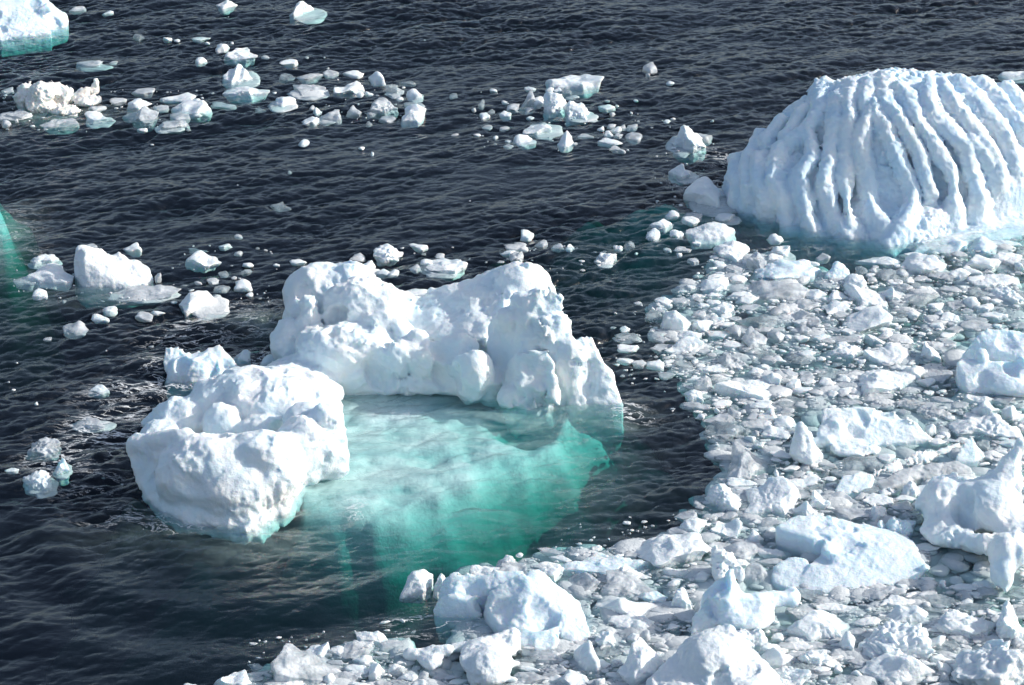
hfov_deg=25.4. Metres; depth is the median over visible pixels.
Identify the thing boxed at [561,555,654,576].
ice floe
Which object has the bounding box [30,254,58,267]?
ice floe
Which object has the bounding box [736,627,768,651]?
ice chunk
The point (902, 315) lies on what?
ice floe
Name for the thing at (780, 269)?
ice floe
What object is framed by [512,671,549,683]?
ice chunk
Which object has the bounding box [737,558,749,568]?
ice floe
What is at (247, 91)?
ice floe
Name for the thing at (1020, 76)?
ice floe
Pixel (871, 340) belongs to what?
ice chunk
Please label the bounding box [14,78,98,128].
stained berg
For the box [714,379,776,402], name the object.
ice chunk
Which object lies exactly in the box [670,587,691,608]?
ice chunk
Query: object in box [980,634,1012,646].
ice floe
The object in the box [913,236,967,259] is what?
ice floe
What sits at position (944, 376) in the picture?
ice chunk
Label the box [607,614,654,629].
ice floe
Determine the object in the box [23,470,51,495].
ice chunk
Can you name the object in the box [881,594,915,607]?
ice floe
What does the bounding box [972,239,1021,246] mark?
ice floe
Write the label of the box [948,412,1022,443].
ice floe
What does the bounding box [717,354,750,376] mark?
ice chunk
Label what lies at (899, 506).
ice chunk
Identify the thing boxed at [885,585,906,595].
ice chunk
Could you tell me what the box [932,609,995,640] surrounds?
ice chunk
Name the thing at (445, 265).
ice chunk
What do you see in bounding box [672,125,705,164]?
ice chunk
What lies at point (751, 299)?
ice floe
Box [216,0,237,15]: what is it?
ice chunk
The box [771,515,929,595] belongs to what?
ice block
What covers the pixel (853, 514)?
ice chunk
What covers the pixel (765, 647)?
ice chunk
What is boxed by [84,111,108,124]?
ice chunk
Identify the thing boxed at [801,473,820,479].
ice chunk
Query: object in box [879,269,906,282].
ice chunk
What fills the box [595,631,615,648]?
ice chunk
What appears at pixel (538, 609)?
ice chunk
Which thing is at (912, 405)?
ice floe
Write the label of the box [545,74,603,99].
ice floe
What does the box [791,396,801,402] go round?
ice floe
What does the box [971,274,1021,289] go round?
ice floe
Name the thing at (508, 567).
ice chunk
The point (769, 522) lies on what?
ice floe
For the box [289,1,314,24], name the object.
ice chunk
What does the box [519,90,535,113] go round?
ice chunk
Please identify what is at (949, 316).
ice chunk
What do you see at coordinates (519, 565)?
ice chunk
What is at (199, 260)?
ice chunk
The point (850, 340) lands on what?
ice floe
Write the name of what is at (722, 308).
ice chunk
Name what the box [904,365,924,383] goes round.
ice chunk
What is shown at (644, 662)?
ice chunk
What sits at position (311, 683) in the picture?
ice chunk
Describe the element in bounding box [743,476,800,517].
ice chunk
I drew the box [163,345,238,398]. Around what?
ice block
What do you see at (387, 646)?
ice floe
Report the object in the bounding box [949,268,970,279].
ice chunk
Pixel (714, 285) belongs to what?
ice chunk
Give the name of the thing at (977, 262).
ice chunk
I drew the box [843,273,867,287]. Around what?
ice chunk
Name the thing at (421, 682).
ice chunk
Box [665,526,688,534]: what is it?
ice floe
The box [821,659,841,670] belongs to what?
ice floe
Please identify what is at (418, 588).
ice chunk
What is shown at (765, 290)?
ice floe
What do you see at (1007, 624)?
ice chunk
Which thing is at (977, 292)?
ice chunk
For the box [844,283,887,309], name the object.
ice chunk
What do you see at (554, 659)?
ice chunk
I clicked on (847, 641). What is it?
ice chunk
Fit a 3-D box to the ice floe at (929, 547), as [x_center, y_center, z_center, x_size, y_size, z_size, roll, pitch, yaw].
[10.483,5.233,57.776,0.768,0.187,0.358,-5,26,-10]
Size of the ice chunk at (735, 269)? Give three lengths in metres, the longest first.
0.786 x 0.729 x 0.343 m
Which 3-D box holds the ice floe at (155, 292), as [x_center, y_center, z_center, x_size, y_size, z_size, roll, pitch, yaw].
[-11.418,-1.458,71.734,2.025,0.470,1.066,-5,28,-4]
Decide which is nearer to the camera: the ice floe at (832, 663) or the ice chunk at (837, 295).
the ice floe at (832, 663)
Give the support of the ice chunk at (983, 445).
on the sunken slush
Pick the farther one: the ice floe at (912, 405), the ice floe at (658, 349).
the ice floe at (658, 349)
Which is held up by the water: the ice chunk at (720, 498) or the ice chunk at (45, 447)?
the ice chunk at (45, 447)
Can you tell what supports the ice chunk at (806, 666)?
on the sunken slush
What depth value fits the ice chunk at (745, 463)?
61.38 m
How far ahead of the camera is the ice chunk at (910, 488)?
60.17 m
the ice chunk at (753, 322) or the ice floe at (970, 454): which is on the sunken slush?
the ice chunk at (753, 322)
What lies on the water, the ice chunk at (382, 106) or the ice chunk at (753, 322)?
the ice chunk at (382, 106)
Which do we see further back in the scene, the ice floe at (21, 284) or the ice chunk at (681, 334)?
the ice floe at (21, 284)
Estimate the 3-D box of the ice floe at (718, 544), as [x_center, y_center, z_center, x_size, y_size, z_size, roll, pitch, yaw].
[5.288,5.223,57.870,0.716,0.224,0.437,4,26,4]
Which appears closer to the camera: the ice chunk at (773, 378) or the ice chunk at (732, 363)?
the ice chunk at (773, 378)
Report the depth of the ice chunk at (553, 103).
86.30 m
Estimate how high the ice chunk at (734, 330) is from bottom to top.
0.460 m
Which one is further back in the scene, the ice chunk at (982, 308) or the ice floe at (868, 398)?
the ice chunk at (982, 308)
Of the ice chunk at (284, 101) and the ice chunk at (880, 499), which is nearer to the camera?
the ice chunk at (880, 499)
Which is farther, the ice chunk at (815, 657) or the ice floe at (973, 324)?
the ice floe at (973, 324)
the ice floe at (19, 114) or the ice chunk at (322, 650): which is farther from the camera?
the ice floe at (19, 114)
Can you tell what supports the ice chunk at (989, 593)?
on the sunken slush
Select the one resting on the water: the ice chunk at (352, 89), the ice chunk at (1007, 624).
the ice chunk at (352, 89)
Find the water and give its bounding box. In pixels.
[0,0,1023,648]
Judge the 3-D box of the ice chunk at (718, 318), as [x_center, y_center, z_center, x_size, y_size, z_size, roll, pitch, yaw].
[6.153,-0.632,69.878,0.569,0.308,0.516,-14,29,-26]
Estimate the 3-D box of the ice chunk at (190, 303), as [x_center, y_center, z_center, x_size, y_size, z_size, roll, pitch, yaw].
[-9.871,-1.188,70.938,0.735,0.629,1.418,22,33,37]
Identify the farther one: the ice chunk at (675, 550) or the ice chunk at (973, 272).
the ice chunk at (973, 272)
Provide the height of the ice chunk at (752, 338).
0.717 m
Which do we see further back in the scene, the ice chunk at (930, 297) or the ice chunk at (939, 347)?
the ice chunk at (930, 297)
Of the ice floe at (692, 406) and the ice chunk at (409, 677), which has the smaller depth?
the ice chunk at (409, 677)
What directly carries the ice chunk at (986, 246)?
on the sunken slush
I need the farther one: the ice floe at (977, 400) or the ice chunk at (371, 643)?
the ice floe at (977, 400)
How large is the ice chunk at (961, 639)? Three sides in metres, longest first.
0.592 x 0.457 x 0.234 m
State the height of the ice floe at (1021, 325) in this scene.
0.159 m
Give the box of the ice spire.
[789,421,822,464]
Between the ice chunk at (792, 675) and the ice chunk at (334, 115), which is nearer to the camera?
the ice chunk at (792, 675)
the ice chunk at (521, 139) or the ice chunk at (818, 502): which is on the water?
the ice chunk at (521, 139)
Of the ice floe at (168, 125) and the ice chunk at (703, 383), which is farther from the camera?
the ice floe at (168, 125)
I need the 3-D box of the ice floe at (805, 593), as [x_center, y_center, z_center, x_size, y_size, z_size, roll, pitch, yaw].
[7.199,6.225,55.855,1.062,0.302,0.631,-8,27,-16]
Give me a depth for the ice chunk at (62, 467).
61.22 m
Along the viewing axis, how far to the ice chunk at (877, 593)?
55.73 m
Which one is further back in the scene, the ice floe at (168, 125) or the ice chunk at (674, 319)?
the ice floe at (168, 125)
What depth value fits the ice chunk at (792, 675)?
52.43 m
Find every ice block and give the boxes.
[74,245,153,308]
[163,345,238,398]
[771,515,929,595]
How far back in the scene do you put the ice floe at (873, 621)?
54.61 m
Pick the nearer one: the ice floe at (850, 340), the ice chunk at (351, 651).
the ice chunk at (351, 651)
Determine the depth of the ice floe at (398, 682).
52.35 m
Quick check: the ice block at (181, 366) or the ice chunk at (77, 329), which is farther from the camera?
the ice chunk at (77, 329)
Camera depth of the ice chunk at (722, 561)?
56.32 m
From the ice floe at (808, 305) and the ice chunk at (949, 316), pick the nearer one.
the ice chunk at (949, 316)
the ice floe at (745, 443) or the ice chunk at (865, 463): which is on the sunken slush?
the ice chunk at (865, 463)
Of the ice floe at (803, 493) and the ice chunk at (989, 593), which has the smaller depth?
the ice chunk at (989, 593)
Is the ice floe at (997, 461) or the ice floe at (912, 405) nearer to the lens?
the ice floe at (997, 461)
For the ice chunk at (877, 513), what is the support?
on the sunken slush
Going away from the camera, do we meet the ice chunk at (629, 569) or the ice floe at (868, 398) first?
the ice chunk at (629, 569)
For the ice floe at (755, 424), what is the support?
on the sunken slush
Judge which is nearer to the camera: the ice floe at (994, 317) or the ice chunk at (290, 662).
the ice chunk at (290, 662)
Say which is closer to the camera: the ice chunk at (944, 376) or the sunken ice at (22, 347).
the ice chunk at (944, 376)
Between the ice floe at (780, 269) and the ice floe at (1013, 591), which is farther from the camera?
the ice floe at (780, 269)
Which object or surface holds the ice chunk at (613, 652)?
on the sunken slush
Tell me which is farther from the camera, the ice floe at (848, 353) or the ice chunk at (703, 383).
the ice floe at (848, 353)
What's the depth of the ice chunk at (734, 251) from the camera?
74.29 m
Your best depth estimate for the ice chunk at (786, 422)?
63.66 m
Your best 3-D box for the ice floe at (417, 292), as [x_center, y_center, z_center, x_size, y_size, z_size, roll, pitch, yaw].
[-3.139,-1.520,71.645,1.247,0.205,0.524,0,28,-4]
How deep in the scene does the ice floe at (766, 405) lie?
64.65 m
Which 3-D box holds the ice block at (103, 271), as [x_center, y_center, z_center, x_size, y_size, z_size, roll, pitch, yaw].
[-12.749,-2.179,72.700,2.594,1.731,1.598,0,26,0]
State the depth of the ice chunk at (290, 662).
52.68 m
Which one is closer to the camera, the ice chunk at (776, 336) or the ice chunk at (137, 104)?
the ice chunk at (776, 336)
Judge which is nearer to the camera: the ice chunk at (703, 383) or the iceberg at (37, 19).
the ice chunk at (703, 383)
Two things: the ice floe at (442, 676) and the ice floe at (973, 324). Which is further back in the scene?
the ice floe at (973, 324)
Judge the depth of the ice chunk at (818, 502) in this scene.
59.58 m
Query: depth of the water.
84.40 m
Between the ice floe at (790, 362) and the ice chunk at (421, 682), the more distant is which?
the ice floe at (790, 362)
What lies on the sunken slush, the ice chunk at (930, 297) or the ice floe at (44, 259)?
the ice chunk at (930, 297)
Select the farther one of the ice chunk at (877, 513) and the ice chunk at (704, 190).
the ice chunk at (704, 190)
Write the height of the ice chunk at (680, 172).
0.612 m
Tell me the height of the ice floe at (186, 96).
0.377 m
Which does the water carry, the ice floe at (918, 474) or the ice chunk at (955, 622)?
the ice floe at (918, 474)
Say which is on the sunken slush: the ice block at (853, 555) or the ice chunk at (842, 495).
the ice chunk at (842, 495)
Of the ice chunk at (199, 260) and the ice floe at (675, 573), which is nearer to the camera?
the ice floe at (675, 573)
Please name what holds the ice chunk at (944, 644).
on the sunken slush
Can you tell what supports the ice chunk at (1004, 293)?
on the sunken slush
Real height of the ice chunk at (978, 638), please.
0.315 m
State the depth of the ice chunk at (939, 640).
53.77 m
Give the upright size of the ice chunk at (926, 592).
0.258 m
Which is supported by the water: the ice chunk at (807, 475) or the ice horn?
the ice horn
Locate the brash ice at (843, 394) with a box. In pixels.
[1,6,1023,684]
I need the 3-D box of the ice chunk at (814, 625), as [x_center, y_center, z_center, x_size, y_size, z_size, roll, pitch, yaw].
[7.311,6.825,54.375,1.930,0.636,1.046,0,23,-6]
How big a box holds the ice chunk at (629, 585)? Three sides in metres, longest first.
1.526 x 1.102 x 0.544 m
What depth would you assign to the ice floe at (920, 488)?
60.34 m
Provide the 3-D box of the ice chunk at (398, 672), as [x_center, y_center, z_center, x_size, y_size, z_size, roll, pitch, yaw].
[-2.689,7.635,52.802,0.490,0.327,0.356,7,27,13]
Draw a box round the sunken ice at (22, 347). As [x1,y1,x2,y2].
[0,204,67,402]
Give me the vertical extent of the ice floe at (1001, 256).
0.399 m
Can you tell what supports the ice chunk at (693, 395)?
on the sunken slush
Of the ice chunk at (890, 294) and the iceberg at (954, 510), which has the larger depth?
the ice chunk at (890, 294)
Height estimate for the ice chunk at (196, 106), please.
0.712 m
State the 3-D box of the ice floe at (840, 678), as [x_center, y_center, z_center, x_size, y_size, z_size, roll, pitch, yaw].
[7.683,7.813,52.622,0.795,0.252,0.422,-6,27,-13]
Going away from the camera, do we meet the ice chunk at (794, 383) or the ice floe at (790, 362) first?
the ice chunk at (794, 383)
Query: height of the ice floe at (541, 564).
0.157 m
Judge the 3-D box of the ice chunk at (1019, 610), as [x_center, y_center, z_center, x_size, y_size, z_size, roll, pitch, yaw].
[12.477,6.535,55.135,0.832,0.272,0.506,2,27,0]
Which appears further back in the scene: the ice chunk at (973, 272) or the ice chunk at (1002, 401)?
the ice chunk at (973, 272)
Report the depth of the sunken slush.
62.55 m
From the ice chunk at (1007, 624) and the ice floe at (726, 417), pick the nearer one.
the ice chunk at (1007, 624)
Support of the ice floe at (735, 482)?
on the water
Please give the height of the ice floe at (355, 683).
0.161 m
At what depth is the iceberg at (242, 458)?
62.73 m
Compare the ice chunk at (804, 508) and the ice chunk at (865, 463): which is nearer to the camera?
the ice chunk at (804, 508)
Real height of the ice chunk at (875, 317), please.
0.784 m
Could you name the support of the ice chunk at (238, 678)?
on the sunken slush
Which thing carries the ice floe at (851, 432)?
on the water
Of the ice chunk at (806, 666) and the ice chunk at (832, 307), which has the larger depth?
the ice chunk at (832, 307)
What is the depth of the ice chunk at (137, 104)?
86.92 m
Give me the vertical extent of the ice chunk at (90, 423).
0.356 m
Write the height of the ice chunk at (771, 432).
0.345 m
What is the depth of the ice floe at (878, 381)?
65.87 m
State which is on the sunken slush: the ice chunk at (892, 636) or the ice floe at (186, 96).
the ice chunk at (892, 636)
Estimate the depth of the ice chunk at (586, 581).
56.21 m
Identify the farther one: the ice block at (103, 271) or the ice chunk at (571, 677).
the ice block at (103, 271)
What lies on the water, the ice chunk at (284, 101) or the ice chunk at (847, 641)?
the ice chunk at (284, 101)
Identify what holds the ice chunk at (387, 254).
on the water
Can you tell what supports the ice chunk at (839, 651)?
on the sunken slush
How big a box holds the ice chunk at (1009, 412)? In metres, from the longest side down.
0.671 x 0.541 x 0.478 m
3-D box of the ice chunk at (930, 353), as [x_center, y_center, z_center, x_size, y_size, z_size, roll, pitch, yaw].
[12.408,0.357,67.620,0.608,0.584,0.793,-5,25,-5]
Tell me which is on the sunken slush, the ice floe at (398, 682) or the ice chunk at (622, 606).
the ice chunk at (622, 606)
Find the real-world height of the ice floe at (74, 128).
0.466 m
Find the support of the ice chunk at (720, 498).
on the sunken slush
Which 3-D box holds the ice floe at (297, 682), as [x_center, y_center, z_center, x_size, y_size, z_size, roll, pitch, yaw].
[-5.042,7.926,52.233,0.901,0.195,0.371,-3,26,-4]
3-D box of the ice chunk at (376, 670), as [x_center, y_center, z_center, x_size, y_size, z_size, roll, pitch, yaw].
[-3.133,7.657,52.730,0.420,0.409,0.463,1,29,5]
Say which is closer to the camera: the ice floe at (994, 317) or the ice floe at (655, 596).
the ice floe at (655, 596)
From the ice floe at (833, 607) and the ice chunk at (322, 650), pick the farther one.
the ice floe at (833, 607)
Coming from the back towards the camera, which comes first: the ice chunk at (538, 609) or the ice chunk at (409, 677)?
the ice chunk at (538, 609)
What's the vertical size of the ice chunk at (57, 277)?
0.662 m
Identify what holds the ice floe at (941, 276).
on the water
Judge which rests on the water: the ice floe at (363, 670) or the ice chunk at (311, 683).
the ice floe at (363, 670)
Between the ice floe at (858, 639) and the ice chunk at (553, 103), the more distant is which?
the ice chunk at (553, 103)
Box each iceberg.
[0,0,68,57]
[46,260,723,684]
[484,67,1023,464]
[915,438,1023,592]
[955,328,1023,397]
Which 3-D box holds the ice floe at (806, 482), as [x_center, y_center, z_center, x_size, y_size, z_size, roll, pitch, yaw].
[7.426,3.809,60.744,1.741,0.242,0.464,-4,26,-8]
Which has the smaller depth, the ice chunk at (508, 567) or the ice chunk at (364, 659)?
the ice chunk at (364, 659)
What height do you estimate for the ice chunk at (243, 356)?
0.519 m
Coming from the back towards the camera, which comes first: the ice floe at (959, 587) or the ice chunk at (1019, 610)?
the ice floe at (959, 587)
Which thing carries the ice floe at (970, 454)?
on the water
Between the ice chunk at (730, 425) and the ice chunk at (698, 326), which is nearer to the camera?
the ice chunk at (730, 425)
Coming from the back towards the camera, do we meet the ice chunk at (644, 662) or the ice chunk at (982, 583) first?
the ice chunk at (982, 583)
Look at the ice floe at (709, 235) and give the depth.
75.77 m
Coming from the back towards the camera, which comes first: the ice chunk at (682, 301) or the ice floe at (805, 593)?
the ice chunk at (682, 301)
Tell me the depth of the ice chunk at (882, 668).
52.55 m
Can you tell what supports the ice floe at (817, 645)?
on the water
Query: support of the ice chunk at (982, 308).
on the sunken slush
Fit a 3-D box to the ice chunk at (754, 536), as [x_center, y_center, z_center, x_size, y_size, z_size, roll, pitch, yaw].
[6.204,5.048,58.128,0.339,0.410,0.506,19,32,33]
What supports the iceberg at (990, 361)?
on the water
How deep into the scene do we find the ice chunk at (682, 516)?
59.16 m
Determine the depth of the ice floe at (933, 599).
55.49 m
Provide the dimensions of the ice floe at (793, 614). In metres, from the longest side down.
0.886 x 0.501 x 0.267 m
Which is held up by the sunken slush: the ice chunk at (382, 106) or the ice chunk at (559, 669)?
the ice chunk at (559, 669)
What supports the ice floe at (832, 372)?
on the sunken slush
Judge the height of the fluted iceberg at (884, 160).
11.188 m
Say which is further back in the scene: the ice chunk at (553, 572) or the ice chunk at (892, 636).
the ice chunk at (553, 572)
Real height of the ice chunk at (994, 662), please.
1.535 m
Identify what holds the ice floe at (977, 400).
on the sunken slush
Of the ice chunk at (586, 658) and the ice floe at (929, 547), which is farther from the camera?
the ice floe at (929, 547)
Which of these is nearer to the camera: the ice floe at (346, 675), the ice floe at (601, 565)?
the ice floe at (346, 675)
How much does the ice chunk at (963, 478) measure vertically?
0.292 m
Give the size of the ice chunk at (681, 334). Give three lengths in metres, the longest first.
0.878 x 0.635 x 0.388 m
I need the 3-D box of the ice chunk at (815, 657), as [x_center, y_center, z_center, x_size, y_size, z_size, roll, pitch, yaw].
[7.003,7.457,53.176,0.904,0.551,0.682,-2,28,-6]
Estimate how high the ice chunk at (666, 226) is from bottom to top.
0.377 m
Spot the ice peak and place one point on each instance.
(725, 654)
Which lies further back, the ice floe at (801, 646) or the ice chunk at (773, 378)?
the ice chunk at (773, 378)
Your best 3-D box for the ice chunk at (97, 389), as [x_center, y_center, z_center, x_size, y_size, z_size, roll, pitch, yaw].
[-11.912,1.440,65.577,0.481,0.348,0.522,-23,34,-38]
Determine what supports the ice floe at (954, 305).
on the sunken slush
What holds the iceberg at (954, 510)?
on the sunken slush
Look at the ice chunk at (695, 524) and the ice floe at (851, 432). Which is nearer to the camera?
the ice chunk at (695, 524)
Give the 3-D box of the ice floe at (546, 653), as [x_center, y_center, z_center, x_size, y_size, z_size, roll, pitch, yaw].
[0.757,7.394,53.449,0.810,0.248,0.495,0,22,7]
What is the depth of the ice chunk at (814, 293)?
71.39 m
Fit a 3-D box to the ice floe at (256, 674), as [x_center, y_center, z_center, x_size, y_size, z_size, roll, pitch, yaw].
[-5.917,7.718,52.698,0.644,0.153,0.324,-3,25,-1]
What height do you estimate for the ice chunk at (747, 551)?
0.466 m
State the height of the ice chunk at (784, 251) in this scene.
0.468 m
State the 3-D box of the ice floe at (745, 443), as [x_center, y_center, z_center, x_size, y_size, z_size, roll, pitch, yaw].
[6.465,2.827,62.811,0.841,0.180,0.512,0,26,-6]
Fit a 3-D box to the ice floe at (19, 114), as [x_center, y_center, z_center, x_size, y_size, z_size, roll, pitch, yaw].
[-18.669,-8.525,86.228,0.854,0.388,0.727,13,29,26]
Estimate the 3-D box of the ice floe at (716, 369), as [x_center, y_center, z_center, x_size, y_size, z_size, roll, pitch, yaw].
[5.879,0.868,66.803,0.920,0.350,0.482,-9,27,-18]
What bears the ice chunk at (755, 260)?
on the sunken slush
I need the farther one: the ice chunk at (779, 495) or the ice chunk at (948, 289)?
the ice chunk at (948, 289)
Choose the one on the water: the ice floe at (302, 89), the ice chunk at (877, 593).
the ice floe at (302, 89)
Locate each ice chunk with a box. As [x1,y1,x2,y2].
[22,263,73,291]
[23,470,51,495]
[25,437,61,461]
[53,457,69,485]
[63,320,88,338]
[73,416,104,433]
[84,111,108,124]
[88,384,109,398]
[127,98,151,112]
[132,106,158,131]
[171,98,212,122]
[179,290,217,318]
[185,250,221,273]
[214,669,251,684]
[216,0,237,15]
[222,64,252,89]
[236,349,250,364]
[270,643,340,682]
[275,96,295,106]
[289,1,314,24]
[305,681,318,684]
[306,642,329,657]
[322,109,341,124]
[329,640,375,662]
[333,81,364,98]
[343,641,373,648]
[352,655,374,664]
[355,631,387,645]
[368,663,384,680]
[370,97,398,119]
[373,243,402,266]
[387,667,406,678]
[395,673,417,680]
[399,569,432,603]
[401,104,425,127]
[403,627,520,684]
[412,679,425,684]
[425,258,467,280]
[433,569,589,650]
[433,573,444,600]
[469,565,499,574]
[498,564,526,574]
[500,562,525,569]
[512,134,535,149]
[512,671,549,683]
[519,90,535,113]
[523,124,551,138]
[536,654,563,664]
[538,563,563,582]
[538,664,566,674]
[543,92,566,122]
[557,131,573,152]
[560,669,588,684]
[563,101,589,126]
[565,572,599,593]
[573,640,604,678]
[591,597,650,616]
[594,646,621,660]
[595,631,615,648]
[597,252,616,263]
[599,570,652,601]
[616,636,663,684]
[617,566,641,576]
[617,627,638,640]
[634,532,711,568]
[649,219,672,233]
[650,604,673,612]
[660,310,690,330]
[664,336,703,355]
[668,163,690,185]
[670,296,689,309]
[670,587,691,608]
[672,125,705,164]
[672,609,695,625]
[674,510,697,520]
[677,331,701,339]
[679,517,706,533]
[683,176,724,208]
[684,389,703,403]
[691,320,712,335]
[693,571,712,581]
[694,375,712,394]
[700,276,728,296]
[700,314,723,326]
[703,420,745,444]
[703,483,740,512]
[709,302,734,316]
[710,519,741,541]
[710,545,744,583]
[713,240,749,263]
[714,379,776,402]
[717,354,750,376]
[724,265,744,274]
[724,324,742,340]
[724,542,762,561]
[725,441,769,480]
[736,314,777,335]
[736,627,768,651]
[741,326,766,349]
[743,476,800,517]
[743,563,766,584]
[746,252,766,275]
[747,530,763,544]
[757,642,788,654]
[760,425,790,442]
[760,647,794,668]
[762,372,781,384]
[767,330,784,344]
[770,246,789,256]
[773,415,795,428]
[774,666,811,684]
[782,609,849,644]
[784,657,813,669]
[786,378,801,387]
[791,501,815,516]
[795,310,814,319]
[798,649,831,665]
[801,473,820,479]
[805,289,826,298]
[810,490,830,509]
[820,300,849,320]
[824,261,849,278]
[827,491,857,503]
[828,290,848,301]
[831,507,869,520]
[831,647,862,655]
[838,631,854,649]
[842,305,892,332]
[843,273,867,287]
[843,456,883,473]
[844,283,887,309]
[858,619,934,658]
[858,653,932,684]
[862,493,893,508]
[862,587,892,601]
[863,334,883,346]
[863,343,910,369]
[869,502,886,521]
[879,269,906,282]
[881,287,900,300]
[883,604,927,625]
[885,516,915,538]
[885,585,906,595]
[889,501,913,511]
[900,253,945,283]
[902,481,919,502]
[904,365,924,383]
[907,293,936,308]
[911,590,936,600]
[920,341,940,362]
[923,368,952,388]
[927,341,953,358]
[931,635,945,647]
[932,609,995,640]
[938,285,962,296]
[939,312,959,321]
[942,640,958,647]
[947,634,970,646]
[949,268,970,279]
[950,639,1023,684]
[958,475,973,479]
[963,265,981,277]
[964,254,1001,271]
[966,288,988,303]
[967,236,997,257]
[970,632,986,644]
[971,401,999,415]
[972,580,996,587]
[973,304,993,313]
[975,439,989,451]
[976,587,1002,599]
[986,285,1023,304]
[992,397,1014,407]
[995,600,1023,638]
[1001,405,1017,422]
[1015,607,1023,615]
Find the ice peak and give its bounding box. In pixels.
[646,624,783,684]
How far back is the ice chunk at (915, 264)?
73.27 m
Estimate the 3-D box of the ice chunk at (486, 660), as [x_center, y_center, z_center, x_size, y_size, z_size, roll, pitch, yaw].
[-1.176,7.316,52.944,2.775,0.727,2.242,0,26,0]
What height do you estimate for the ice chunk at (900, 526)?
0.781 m
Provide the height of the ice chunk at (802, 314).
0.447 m
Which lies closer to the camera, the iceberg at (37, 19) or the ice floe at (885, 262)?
the ice floe at (885, 262)
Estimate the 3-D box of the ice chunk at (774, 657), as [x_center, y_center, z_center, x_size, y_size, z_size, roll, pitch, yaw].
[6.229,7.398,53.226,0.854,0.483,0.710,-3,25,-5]
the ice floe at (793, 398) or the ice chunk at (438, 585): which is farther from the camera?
the ice floe at (793, 398)
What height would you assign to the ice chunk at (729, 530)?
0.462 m
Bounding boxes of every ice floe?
[5,109,32,123]
[13,277,35,290]
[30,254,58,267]
[39,118,79,134]
[116,284,180,305]
[159,92,195,104]
[160,120,189,133]
[222,86,269,104]
[224,47,257,67]
[247,670,269,677]
[276,680,304,684]
[293,84,325,100]
[334,671,361,681]
[345,664,369,678]
[348,681,369,684]
[377,639,404,652]
[390,679,413,684]
[407,289,426,295]
[431,672,461,681]
[528,649,560,660]
[532,561,560,568]
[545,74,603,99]
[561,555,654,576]
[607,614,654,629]
[636,591,667,602]
[649,603,660,607]
[650,344,673,354]
[660,567,689,578]
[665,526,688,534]
[680,402,712,410]
[685,222,735,249]
[696,364,728,376]
[702,413,738,426]
[708,542,730,548]
[725,477,757,486]
[726,291,751,300]
[729,487,745,495]
[731,438,758,450]
[735,295,758,304]
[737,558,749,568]
[741,419,774,431]
[748,400,774,410]
[749,280,809,305]
[750,259,821,285]
[757,547,785,558]
[758,477,820,489]
[760,517,782,528]
[779,355,810,367]
[785,607,815,620]
[788,641,812,652]
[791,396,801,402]
[796,299,819,311]
[796,587,824,601]
[799,489,810,500]
[806,641,834,650]
[809,407,932,457]
[815,603,858,612]
[817,368,841,379]
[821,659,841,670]
[825,343,862,363]
[829,674,857,684]
[830,336,859,344]
[835,437,984,498]
[851,616,881,626]
[854,636,865,645]
[855,256,901,269]
[858,369,921,401]
[861,392,892,403]
[876,461,972,497]
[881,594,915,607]
[889,310,911,320]
[895,399,943,411]
[912,594,962,608]
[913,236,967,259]
[916,405,951,419]
[916,543,940,551]
[917,485,924,496]
[928,271,954,284]
[945,299,967,312]
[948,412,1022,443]
[952,583,977,591]
[954,603,991,612]
[960,320,993,331]
[961,394,992,406]
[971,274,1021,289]
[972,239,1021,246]
[980,311,1007,322]
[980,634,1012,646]
[991,252,1021,262]
[993,458,1023,465]
[997,71,1023,84]
[1008,588,1023,598]
[1016,322,1023,329]
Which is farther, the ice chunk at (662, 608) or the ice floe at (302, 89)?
the ice floe at (302, 89)
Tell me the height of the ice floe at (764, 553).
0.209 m
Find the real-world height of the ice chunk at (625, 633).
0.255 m
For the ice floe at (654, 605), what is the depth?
55.27 m
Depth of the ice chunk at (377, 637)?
53.99 m
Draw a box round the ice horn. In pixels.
[690,569,800,635]
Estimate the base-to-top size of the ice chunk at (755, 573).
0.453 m
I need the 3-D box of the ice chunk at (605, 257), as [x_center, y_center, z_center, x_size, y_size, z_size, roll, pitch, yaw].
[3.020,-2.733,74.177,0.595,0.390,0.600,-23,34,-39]
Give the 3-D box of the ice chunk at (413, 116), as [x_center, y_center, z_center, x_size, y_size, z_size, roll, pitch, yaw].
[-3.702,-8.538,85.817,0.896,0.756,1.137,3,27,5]
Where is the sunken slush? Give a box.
[0,8,1023,684]
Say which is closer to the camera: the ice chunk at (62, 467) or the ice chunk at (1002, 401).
the ice chunk at (62, 467)
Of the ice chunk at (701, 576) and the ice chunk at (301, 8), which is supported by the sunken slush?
the ice chunk at (701, 576)
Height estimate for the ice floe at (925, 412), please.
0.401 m
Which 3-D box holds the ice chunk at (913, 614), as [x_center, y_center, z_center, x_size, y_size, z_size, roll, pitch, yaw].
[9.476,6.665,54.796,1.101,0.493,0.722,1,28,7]
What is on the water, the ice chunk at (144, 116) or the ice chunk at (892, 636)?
the ice chunk at (144, 116)
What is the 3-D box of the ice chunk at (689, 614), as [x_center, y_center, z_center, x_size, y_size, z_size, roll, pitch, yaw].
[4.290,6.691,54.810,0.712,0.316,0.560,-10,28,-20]
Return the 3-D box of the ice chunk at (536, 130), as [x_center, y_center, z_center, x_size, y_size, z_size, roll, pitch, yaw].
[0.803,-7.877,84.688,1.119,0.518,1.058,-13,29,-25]
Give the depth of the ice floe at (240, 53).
92.10 m
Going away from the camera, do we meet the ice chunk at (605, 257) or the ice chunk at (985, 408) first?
the ice chunk at (985, 408)
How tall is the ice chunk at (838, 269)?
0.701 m
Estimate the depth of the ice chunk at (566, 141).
83.22 m

